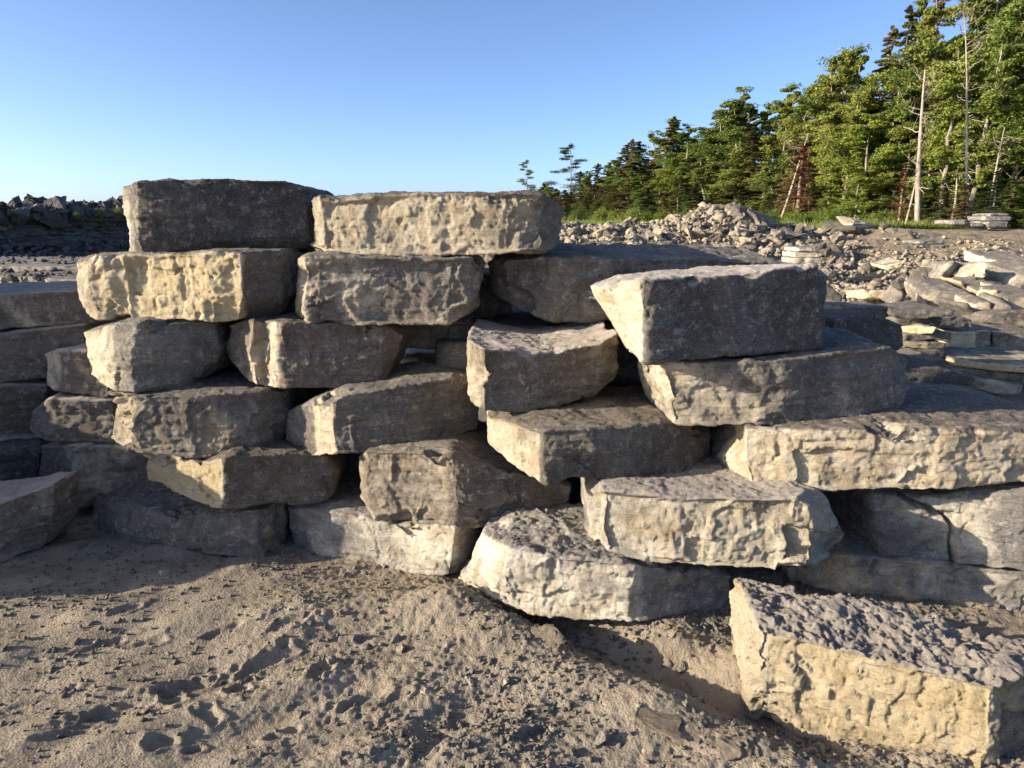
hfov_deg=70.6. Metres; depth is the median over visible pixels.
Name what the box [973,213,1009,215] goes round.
stone slab
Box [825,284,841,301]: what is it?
broken slab
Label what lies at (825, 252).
rubble stone
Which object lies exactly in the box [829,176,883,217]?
small tree
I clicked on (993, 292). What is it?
broken slab
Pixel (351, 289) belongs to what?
stone block
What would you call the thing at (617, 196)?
cedar tree
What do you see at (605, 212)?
shrub
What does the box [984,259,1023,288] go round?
broken slab
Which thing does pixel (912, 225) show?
grass
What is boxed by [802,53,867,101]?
broadleaf tree
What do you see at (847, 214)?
shrub
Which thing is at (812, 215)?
shrub
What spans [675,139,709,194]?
broadleaf tree
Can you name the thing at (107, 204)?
rubble stone
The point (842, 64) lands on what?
broadleaf tree
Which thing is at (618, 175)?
cedar tree
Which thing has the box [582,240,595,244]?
rubble stone
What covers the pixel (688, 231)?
rubble stone
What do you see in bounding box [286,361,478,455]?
stone block
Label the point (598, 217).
shrub
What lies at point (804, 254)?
stone slab
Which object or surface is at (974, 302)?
broken slab
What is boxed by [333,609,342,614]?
pebble
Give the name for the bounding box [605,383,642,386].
stone block
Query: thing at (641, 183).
broadleaf tree
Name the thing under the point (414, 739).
pebble
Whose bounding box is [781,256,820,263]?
stone slab
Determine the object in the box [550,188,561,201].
cedar tree
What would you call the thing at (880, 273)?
rubble stone
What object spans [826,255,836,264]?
rubble stone
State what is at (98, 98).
sky
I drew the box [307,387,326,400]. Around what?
stone block
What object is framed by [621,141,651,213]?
cedar tree
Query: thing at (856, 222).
rubble slab
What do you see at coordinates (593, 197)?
cedar tree
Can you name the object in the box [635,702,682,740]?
loose stone
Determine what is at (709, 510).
stone block
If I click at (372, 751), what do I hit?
pebble
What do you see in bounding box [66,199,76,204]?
rubble stone
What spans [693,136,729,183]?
broadleaf tree
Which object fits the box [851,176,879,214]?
cedar tree
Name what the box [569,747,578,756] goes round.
pebble
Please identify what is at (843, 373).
stone block
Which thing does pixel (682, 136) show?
broadleaf tree
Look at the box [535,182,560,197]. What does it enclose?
broadleaf tree
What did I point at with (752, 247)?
rubble stone
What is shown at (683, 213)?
shrub
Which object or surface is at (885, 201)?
broadleaf tree
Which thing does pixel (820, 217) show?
shrub
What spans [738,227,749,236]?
rubble stone
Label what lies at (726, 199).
spruce tree
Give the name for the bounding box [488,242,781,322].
stone block
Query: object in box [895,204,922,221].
shrub
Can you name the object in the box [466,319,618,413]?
stone block
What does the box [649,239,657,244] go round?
rubble stone
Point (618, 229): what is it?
rubble stone
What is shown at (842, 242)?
rubble stone
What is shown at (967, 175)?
dead tree
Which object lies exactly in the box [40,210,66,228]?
rubble stone
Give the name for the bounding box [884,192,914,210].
broadleaf tree
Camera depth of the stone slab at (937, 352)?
5.18 m
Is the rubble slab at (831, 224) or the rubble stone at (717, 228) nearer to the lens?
the rubble stone at (717, 228)
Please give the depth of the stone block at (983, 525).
2.98 m
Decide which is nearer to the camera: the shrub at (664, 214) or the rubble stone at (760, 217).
the rubble stone at (760, 217)
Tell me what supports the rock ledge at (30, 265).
on the ground at (210, 720)
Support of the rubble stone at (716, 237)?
on the rubble chips at (720, 215)
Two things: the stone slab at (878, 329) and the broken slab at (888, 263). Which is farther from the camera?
the broken slab at (888, 263)
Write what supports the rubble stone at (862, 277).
on the rubble chips at (720, 215)
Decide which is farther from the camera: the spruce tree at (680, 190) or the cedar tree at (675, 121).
the cedar tree at (675, 121)
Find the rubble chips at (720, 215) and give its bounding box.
[559,201,1023,302]
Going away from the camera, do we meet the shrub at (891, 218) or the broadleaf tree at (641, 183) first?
the shrub at (891, 218)
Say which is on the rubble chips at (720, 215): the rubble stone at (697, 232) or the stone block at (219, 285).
the rubble stone at (697, 232)
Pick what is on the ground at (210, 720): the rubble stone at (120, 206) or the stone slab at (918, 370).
the stone slab at (918, 370)
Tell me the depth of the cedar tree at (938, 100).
36.16 m
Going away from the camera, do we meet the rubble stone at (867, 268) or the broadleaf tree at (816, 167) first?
the rubble stone at (867, 268)
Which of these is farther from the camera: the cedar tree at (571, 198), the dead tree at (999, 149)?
the cedar tree at (571, 198)
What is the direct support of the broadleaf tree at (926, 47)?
on the ground at (210, 720)
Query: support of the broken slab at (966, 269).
on the ground at (210, 720)
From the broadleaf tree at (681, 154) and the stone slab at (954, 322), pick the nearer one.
the stone slab at (954, 322)
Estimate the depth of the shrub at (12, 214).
27.02 m
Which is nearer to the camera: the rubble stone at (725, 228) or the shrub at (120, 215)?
the rubble stone at (725, 228)
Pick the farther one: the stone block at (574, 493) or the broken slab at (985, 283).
the broken slab at (985, 283)
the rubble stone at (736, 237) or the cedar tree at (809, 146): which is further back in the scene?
the cedar tree at (809, 146)
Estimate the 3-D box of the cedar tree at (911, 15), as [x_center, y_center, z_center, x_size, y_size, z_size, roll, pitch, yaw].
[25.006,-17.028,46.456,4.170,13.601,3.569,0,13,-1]
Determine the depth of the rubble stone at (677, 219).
20.09 m
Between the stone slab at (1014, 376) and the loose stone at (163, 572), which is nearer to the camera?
the loose stone at (163, 572)
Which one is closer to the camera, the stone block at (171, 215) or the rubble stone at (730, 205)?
the stone block at (171, 215)
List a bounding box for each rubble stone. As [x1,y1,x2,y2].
[0,211,8,226]
[6,208,30,219]
[9,196,21,204]
[11,203,30,226]
[17,200,32,207]
[24,193,43,203]
[30,203,42,212]
[32,213,41,220]
[33,203,46,210]
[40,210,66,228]
[50,196,66,209]
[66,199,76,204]
[66,201,81,205]
[68,202,84,220]
[80,204,95,220]
[86,202,94,207]
[86,210,92,218]
[94,208,107,221]
[102,200,112,207]
[106,196,121,204]
[115,202,125,218]
[559,225,567,232]
[567,226,580,236]
[578,237,584,243]
[579,229,589,234]
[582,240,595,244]
[591,226,611,234]
[597,240,609,244]
[603,228,611,237]
[604,221,617,230]
[608,236,617,241]
[614,224,626,232]
[619,222,626,228]
[622,216,631,223]
[624,239,638,244]
[625,229,634,238]
[629,234,641,241]
[631,217,640,223]
[638,224,647,228]
[638,234,647,241]
[641,229,661,239]
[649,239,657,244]
[653,228,662,235]
[653,236,668,241]
[657,240,673,244]
[663,228,673,233]
[664,214,680,220]
[670,217,681,222]
[681,225,691,230]
[685,211,697,218]
[685,226,694,239]
[690,216,701,222]
[691,221,700,228]
[692,226,705,239]
[700,206,711,212]
[707,205,722,215]
[707,234,722,243]
[713,225,727,230]
[715,226,725,232]
[717,216,731,221]
[717,244,734,247]
[722,201,736,211]
[729,207,755,217]
[730,203,740,210]
[731,213,745,223]
[731,235,741,241]
[733,226,741,235]
[738,216,752,225]
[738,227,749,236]
[739,236,756,245]
[740,244,757,250]
[747,207,759,223]
[749,222,765,233]
[753,233,763,238]
[756,212,764,221]
[757,237,768,243]
[764,223,772,229]
[765,244,781,247]
[766,234,784,245]
[770,228,784,239]
[779,226,793,233]
[783,232,806,239]
[794,223,803,232]
[795,240,804,245]
[803,225,814,231]
[803,229,812,236]
[805,237,816,244]
[812,241,826,252]
[814,228,830,233]
[818,248,832,256]
[822,267,830,274]
[826,242,840,251]
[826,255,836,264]
[827,270,835,280]
[829,231,844,241]
[833,256,844,266]
[837,240,845,247]
[839,292,846,298]
[840,287,853,292]
[843,246,851,252]
[844,239,858,246]
[846,250,854,257]
[856,274,871,281]
[858,263,866,273]
[861,264,872,272]
[862,229,870,234]
[865,270,884,278]
[870,280,881,287]
[891,279,905,288]
[898,288,906,296]
[908,267,931,278]
[954,276,976,287]
[987,279,1003,284]
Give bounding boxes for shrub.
[7,209,19,217]
[94,208,107,217]
[109,207,123,217]
[569,203,588,221]
[584,212,592,219]
[591,208,606,220]
[594,205,611,219]
[605,208,618,219]
[615,204,642,219]
[624,207,647,221]
[638,207,653,221]
[650,206,667,219]
[679,203,692,215]
[766,207,782,219]
[781,205,805,222]
[800,212,810,223]
[807,205,822,222]
[810,208,832,223]
[821,201,856,221]
[835,203,854,222]
[862,213,875,219]
[864,208,885,221]
[885,210,897,220]
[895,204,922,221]
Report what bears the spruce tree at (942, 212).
on the ground at (210, 720)
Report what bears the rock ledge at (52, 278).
on the ground at (210, 720)
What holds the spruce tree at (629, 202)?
on the ground at (210, 720)
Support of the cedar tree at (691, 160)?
on the ground at (210, 720)
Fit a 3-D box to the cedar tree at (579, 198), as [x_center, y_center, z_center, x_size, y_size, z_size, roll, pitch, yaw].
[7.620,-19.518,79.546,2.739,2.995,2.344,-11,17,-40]
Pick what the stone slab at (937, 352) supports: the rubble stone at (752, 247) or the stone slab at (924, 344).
the stone slab at (924, 344)
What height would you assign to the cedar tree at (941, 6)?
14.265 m
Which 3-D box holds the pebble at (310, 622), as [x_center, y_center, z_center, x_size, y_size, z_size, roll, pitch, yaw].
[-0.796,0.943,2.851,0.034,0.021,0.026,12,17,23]
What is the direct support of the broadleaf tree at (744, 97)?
on the ground at (210, 720)
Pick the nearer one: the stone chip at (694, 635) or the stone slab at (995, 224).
the stone chip at (694, 635)
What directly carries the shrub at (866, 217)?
on the ground at (210, 720)
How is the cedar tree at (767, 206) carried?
on the ground at (210, 720)
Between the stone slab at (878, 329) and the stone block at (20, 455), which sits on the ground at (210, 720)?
the stone block at (20, 455)
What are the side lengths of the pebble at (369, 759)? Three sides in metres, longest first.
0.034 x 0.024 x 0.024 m
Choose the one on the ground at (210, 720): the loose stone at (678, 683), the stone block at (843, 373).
the loose stone at (678, 683)
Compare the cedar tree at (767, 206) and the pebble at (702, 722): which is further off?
the cedar tree at (767, 206)
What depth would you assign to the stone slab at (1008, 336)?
5.99 m
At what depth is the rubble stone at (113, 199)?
31.76 m
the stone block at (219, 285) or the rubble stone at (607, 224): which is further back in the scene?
the rubble stone at (607, 224)
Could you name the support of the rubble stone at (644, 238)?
on the rubble chips at (720, 215)
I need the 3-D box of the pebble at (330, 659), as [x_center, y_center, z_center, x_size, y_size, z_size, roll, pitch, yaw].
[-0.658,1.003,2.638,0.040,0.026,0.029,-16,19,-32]
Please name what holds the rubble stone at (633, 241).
on the rubble chips at (720, 215)
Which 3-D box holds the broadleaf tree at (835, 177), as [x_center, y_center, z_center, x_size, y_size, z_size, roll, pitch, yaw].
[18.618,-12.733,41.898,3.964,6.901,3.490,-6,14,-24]
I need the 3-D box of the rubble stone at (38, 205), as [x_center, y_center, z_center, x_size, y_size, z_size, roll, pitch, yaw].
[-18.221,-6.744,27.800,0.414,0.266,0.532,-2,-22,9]
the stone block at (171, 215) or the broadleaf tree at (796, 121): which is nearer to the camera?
the stone block at (171, 215)
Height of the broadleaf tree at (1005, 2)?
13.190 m
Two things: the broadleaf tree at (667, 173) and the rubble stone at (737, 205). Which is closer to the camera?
the rubble stone at (737, 205)
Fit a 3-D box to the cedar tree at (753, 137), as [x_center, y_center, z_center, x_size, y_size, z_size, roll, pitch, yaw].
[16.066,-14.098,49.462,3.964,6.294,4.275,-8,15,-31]
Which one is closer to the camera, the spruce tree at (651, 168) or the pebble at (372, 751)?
the pebble at (372, 751)
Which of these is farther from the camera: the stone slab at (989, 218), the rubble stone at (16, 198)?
the rubble stone at (16, 198)
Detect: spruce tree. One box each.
[539,183,548,195]
[558,190,568,205]
[579,197,592,218]
[623,200,632,214]
[633,189,659,217]
[638,159,657,214]
[664,176,688,213]
[676,183,712,212]
[705,194,713,204]
[709,166,735,203]
[732,190,746,204]
[802,182,821,216]
[857,192,877,218]
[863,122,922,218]
[912,180,939,220]
[923,174,959,222]
[957,86,1023,212]
[961,170,1014,228]
[963,191,983,218]
[996,173,1023,228]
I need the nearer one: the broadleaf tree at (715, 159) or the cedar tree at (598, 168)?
the broadleaf tree at (715, 159)
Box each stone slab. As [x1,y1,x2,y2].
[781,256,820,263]
[782,251,818,257]
[784,245,812,251]
[823,300,888,317]
[823,309,903,350]
[858,300,954,319]
[886,315,942,325]
[897,348,945,366]
[900,347,944,357]
[900,353,974,385]
[901,323,936,333]
[902,239,944,244]
[902,329,951,341]
[902,340,946,348]
[933,315,971,328]
[934,220,965,224]
[937,326,990,347]
[942,346,1023,372]
[945,361,1023,383]
[954,222,983,227]
[958,371,1022,394]
[967,216,1011,220]
[971,221,1007,227]
[971,321,1023,350]
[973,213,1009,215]
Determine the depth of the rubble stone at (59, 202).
28.67 m
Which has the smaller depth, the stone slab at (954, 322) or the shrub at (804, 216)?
the stone slab at (954, 322)
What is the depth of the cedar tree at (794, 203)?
40.27 m
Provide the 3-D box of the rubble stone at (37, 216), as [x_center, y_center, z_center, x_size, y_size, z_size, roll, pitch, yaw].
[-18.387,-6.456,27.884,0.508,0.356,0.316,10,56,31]
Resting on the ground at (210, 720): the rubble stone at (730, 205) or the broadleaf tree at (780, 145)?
the broadleaf tree at (780, 145)
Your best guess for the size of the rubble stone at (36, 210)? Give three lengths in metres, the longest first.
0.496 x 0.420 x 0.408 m
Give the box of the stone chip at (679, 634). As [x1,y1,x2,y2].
[675,632,682,636]
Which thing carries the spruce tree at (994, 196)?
on the ground at (210, 720)
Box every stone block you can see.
[0,281,108,329]
[0,318,124,383]
[0,378,59,434]
[0,432,51,480]
[0,471,79,563]
[29,392,117,442]
[39,441,147,507]
[45,343,112,397]
[76,248,315,322]
[84,316,244,392]
[92,474,290,556]
[108,368,307,458]
[122,178,333,252]
[143,436,350,508]
[223,364,236,369]
[224,306,410,388]
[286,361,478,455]
[288,474,482,575]
[295,250,484,325]
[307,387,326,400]
[310,190,563,256]
[346,453,361,474]
[359,419,570,528]
[399,348,435,363]
[406,314,472,349]
[434,337,467,369]
[448,306,641,383]
[458,502,730,621]
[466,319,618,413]
[470,268,511,318]
[487,386,710,485]
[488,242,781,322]
[567,477,581,503]
[580,448,844,569]
[590,262,826,364]
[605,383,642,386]
[638,326,908,426]
[709,382,1023,491]
[729,577,1023,767]
[781,510,1023,611]
[826,481,1023,570]
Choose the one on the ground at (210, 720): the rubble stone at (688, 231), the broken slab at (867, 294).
the broken slab at (867, 294)
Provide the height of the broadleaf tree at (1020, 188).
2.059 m
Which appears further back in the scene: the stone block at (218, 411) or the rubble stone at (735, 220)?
the rubble stone at (735, 220)
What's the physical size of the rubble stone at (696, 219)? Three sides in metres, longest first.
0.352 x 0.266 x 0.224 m
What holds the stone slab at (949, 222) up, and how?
on the ground at (210, 720)
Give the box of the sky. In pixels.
[0,0,1002,203]
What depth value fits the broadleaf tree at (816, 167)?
43.19 m
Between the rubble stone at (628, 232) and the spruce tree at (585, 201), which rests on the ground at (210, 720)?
the spruce tree at (585, 201)
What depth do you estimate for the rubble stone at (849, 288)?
14.45 m
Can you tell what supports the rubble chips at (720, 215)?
on the ground at (210, 720)
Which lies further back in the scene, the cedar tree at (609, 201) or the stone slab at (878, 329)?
the cedar tree at (609, 201)
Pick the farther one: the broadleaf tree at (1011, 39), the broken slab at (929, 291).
the broadleaf tree at (1011, 39)
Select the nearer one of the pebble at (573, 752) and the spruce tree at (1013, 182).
the pebble at (573, 752)
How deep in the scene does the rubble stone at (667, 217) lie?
20.93 m
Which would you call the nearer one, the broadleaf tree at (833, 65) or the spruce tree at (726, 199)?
the broadleaf tree at (833, 65)
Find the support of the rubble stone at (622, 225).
on the rubble chips at (720, 215)
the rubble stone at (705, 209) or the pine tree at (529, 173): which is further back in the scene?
the pine tree at (529, 173)
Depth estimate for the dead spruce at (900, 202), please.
31.43 m
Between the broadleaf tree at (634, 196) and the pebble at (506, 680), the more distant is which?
the broadleaf tree at (634, 196)
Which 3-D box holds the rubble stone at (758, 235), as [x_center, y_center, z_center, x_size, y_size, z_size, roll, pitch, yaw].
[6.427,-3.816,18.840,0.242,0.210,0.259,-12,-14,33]
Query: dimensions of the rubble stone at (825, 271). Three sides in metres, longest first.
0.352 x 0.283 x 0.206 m
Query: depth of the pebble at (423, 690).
2.47 m
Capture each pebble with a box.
[297,709,305,718]
[306,620,314,625]
[325,655,335,664]
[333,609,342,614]
[364,755,375,763]
[368,746,376,755]
[402,748,413,758]
[409,736,418,743]
[420,687,431,693]
[462,741,468,748]
[464,676,470,681]
[502,675,508,685]
[527,675,535,682]
[566,700,571,707]
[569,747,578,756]
[573,695,583,699]
[682,699,688,707]
[698,719,708,727]
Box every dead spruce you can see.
[778,145,826,215]
[887,165,914,222]
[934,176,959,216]
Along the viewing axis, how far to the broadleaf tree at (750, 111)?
57.02 m
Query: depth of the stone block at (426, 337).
3.85 m
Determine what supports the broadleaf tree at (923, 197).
on the ground at (210, 720)
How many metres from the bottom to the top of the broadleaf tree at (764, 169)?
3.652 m
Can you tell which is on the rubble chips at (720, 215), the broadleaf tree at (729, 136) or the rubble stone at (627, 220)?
the rubble stone at (627, 220)
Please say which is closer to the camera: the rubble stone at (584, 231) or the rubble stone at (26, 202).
the rubble stone at (584, 231)
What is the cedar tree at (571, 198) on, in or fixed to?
on the ground at (210, 720)
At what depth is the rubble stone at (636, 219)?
20.36 m
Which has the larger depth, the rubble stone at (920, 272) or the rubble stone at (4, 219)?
the rubble stone at (4, 219)
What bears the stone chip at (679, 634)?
on the ground at (210, 720)
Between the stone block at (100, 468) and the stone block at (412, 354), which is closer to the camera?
the stone block at (100, 468)
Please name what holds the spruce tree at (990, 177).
on the ground at (210, 720)
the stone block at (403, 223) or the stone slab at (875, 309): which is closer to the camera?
the stone block at (403, 223)
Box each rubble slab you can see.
[821,221,842,231]
[829,225,861,235]
[836,216,873,230]
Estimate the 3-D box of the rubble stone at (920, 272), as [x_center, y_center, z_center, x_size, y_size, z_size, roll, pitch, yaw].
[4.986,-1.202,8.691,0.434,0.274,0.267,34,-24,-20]
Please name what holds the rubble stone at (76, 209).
on the quarry face
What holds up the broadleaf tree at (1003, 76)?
on the ground at (210, 720)
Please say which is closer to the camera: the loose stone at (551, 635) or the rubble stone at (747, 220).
the loose stone at (551, 635)
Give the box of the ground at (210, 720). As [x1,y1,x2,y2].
[0,204,1023,767]
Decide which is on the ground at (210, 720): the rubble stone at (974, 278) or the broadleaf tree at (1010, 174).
the broadleaf tree at (1010, 174)
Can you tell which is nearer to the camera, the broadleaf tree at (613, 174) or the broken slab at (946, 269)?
the broken slab at (946, 269)
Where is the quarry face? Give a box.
[0,207,129,256]
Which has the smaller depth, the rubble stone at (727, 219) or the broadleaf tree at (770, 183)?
the rubble stone at (727, 219)
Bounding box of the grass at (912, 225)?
[561,216,1023,229]
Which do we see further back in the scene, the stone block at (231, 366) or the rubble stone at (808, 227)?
the rubble stone at (808, 227)
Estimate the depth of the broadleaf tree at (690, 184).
55.87 m
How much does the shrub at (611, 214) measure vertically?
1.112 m
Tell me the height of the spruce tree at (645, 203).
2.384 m
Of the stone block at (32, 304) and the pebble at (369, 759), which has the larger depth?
the stone block at (32, 304)
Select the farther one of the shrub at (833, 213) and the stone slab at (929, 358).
the shrub at (833, 213)
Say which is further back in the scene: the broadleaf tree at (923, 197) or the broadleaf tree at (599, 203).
the broadleaf tree at (599, 203)
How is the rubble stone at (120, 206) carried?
on the quarry face
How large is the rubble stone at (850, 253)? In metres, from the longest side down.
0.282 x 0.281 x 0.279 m
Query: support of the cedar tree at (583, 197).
on the ground at (210, 720)
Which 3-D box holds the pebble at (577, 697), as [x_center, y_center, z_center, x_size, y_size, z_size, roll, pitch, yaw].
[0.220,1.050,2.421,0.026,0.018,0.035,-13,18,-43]
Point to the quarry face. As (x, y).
(32, 234)
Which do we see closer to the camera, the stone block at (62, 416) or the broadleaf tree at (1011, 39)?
the stone block at (62, 416)
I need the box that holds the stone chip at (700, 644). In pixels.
[697,641,704,648]
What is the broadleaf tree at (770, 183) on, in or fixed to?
on the ground at (210, 720)
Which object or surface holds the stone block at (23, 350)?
on the stone block at (21, 401)
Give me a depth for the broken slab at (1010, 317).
6.40 m
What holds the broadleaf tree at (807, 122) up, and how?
on the ground at (210, 720)
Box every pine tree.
[516,160,538,190]
[543,143,592,191]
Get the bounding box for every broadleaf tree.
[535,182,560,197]
[576,171,601,209]
[588,199,612,212]
[596,152,636,196]
[599,165,621,189]
[611,170,645,202]
[622,176,648,212]
[625,176,660,210]
[626,130,671,177]
[635,177,667,211]
[636,150,661,181]
[643,155,696,207]
[649,118,686,211]
[654,128,705,212]
[668,162,717,201]
[670,122,705,173]
[674,153,725,206]
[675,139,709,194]
[680,98,775,198]
[693,113,734,196]
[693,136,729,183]
[708,155,774,204]
[709,102,780,169]
[712,86,776,186]
[744,164,789,214]
[744,200,769,211]
[746,166,787,211]
[755,102,784,207]
[755,110,795,200]
[757,98,799,215]
[765,82,807,155]
[775,114,813,166]
[777,94,816,199]
[778,83,820,202]
[781,64,846,194]
[791,56,876,196]
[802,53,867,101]
[802,102,852,203]
[802,152,834,211]
[805,91,893,205]
[807,57,872,119]
[811,46,879,189]
[812,193,840,214]
[823,43,896,217]
[825,195,865,216]
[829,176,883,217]
[831,113,899,212]
[861,70,932,217]
[862,0,987,175]
[864,67,947,203]
[870,110,923,218]
[875,195,905,218]
[876,0,930,106]
[879,178,947,221]
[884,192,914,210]
[899,38,1007,212]
[915,51,1015,207]
[926,0,1023,198]
[927,15,1023,208]
[933,21,1023,210]
[942,0,1023,212]
[960,44,1023,212]
[973,0,1023,209]
[995,184,1023,228]
[1000,107,1023,179]
[1005,201,1023,215]
[1005,209,1023,225]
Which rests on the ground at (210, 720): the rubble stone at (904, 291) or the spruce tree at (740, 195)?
the spruce tree at (740, 195)
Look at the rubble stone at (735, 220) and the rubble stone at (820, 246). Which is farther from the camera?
the rubble stone at (735, 220)
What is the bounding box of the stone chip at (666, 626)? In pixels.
[664,623,672,628]
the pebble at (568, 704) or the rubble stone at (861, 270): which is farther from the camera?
the rubble stone at (861, 270)
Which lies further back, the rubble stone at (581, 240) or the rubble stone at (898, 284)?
the rubble stone at (581, 240)
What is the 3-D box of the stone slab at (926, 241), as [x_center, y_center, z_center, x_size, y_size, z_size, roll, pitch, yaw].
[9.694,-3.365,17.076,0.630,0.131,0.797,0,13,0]
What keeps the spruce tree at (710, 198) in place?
on the ground at (210, 720)
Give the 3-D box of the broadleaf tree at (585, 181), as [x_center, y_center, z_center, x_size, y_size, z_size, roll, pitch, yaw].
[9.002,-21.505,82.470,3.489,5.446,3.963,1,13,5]
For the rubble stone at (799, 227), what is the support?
on the rubble chips at (720, 215)
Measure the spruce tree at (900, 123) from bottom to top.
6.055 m
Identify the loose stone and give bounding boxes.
[158,570,169,576]
[353,633,363,644]
[390,634,403,644]
[396,644,404,653]
[530,624,565,647]
[592,729,609,747]
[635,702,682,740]
[659,677,690,694]
[678,661,686,673]
[717,735,760,760]
[721,598,730,609]
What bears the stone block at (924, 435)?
on the stone block at (983, 525)
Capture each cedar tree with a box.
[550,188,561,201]
[558,194,570,216]
[563,192,578,216]
[565,204,575,215]
[567,171,583,215]
[573,187,593,209]
[573,193,583,212]
[581,193,592,210]
[583,163,606,213]
[585,184,600,215]
[593,186,605,213]
[594,186,614,214]
[598,164,612,197]
[603,187,617,212]
[605,168,630,216]
[609,142,637,200]
[609,190,624,216]
[612,139,642,204]
[614,178,635,215]
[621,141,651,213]
[644,116,685,210]
[653,195,672,215]
[673,154,708,209]
[712,190,725,204]
[727,129,770,208]
[761,197,776,213]
[772,134,809,216]
[774,189,792,216]
[777,176,806,217]
[780,123,824,217]
[851,25,904,216]
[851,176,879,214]
[877,0,956,206]
[887,5,918,100]
[897,87,963,216]
[946,183,977,225]
[997,149,1023,208]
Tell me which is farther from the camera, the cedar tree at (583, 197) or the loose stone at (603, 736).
the cedar tree at (583, 197)
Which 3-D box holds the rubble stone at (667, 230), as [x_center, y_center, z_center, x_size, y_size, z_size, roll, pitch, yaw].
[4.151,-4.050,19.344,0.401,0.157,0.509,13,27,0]
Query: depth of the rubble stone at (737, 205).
19.62 m
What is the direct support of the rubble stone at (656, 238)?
on the rubble chips at (720, 215)
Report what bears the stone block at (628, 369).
on the stone block at (624, 385)
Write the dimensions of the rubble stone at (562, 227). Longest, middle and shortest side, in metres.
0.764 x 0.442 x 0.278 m
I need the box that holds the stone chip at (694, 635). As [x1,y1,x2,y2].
[692,633,701,641]
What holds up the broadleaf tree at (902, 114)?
on the ground at (210, 720)
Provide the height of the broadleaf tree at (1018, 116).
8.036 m
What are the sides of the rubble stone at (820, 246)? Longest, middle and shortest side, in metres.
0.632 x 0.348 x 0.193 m
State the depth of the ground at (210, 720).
2.63 m
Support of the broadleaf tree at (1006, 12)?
on the ground at (210, 720)
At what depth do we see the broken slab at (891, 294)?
7.68 m
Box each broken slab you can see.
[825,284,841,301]
[844,289,885,299]
[870,257,905,269]
[881,285,903,302]
[904,278,968,307]
[927,261,960,277]
[935,275,965,288]
[936,297,974,316]
[952,261,987,277]
[952,276,1000,295]
[954,292,990,310]
[961,309,1023,327]
[964,250,1023,261]
[976,288,997,296]
[978,284,1023,309]
[978,292,1012,309]
[980,282,994,285]
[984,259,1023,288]
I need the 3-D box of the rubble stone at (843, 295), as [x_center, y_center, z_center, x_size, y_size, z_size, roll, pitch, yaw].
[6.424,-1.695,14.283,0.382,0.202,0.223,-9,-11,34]
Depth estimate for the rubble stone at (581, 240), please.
18.73 m
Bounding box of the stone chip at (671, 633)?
[667,628,677,637]
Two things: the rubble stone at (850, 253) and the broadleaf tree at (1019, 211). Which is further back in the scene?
the broadleaf tree at (1019, 211)
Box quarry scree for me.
[0,202,129,281]
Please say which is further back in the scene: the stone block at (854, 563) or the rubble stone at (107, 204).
the rubble stone at (107, 204)
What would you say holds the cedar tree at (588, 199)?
on the ground at (210, 720)
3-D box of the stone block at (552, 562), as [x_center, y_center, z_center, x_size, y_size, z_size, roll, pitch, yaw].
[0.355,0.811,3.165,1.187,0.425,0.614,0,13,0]
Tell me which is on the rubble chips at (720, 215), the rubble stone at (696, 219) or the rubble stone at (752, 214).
the rubble stone at (752, 214)
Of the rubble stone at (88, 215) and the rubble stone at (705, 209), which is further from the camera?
the rubble stone at (88, 215)
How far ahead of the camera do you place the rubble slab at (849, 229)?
20.01 m
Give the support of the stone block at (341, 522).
on the ground at (210, 720)
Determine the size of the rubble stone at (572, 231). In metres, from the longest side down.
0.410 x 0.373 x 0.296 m
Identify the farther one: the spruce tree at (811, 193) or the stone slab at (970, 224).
the spruce tree at (811, 193)
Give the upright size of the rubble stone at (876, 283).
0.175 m
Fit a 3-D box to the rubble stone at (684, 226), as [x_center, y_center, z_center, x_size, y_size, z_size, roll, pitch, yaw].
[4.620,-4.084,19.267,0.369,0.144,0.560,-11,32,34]
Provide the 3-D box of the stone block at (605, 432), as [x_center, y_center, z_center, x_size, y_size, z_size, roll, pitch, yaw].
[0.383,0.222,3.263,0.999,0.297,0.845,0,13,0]
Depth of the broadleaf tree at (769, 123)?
53.98 m
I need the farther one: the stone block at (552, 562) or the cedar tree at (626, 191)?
the cedar tree at (626, 191)
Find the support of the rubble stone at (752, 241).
on the rubble chips at (720, 215)
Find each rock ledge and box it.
[0,256,81,271]
[0,270,77,282]
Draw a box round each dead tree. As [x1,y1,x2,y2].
[781,133,808,217]
[897,67,946,222]
[901,145,918,223]
[942,173,967,219]
[949,0,991,221]
[978,127,1023,212]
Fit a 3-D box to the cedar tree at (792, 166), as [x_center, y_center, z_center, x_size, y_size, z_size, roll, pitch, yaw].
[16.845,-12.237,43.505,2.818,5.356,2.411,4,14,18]
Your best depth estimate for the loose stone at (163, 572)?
3.27 m
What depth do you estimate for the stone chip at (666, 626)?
2.87 m
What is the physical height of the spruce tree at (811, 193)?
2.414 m
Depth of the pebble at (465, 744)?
2.21 m
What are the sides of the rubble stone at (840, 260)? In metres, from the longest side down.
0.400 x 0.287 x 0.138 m
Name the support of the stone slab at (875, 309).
on the stone slab at (878, 329)
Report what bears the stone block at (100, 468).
on the ground at (210, 720)
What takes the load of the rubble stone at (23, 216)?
on the quarry face
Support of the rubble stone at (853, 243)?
on the rubble chips at (720, 215)
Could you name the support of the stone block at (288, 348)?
on the stone block at (408, 401)
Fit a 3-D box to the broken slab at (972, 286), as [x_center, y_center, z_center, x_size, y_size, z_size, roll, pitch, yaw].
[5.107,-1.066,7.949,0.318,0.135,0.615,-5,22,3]
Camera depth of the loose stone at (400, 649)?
2.72 m
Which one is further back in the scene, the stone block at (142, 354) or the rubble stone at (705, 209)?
the rubble stone at (705, 209)

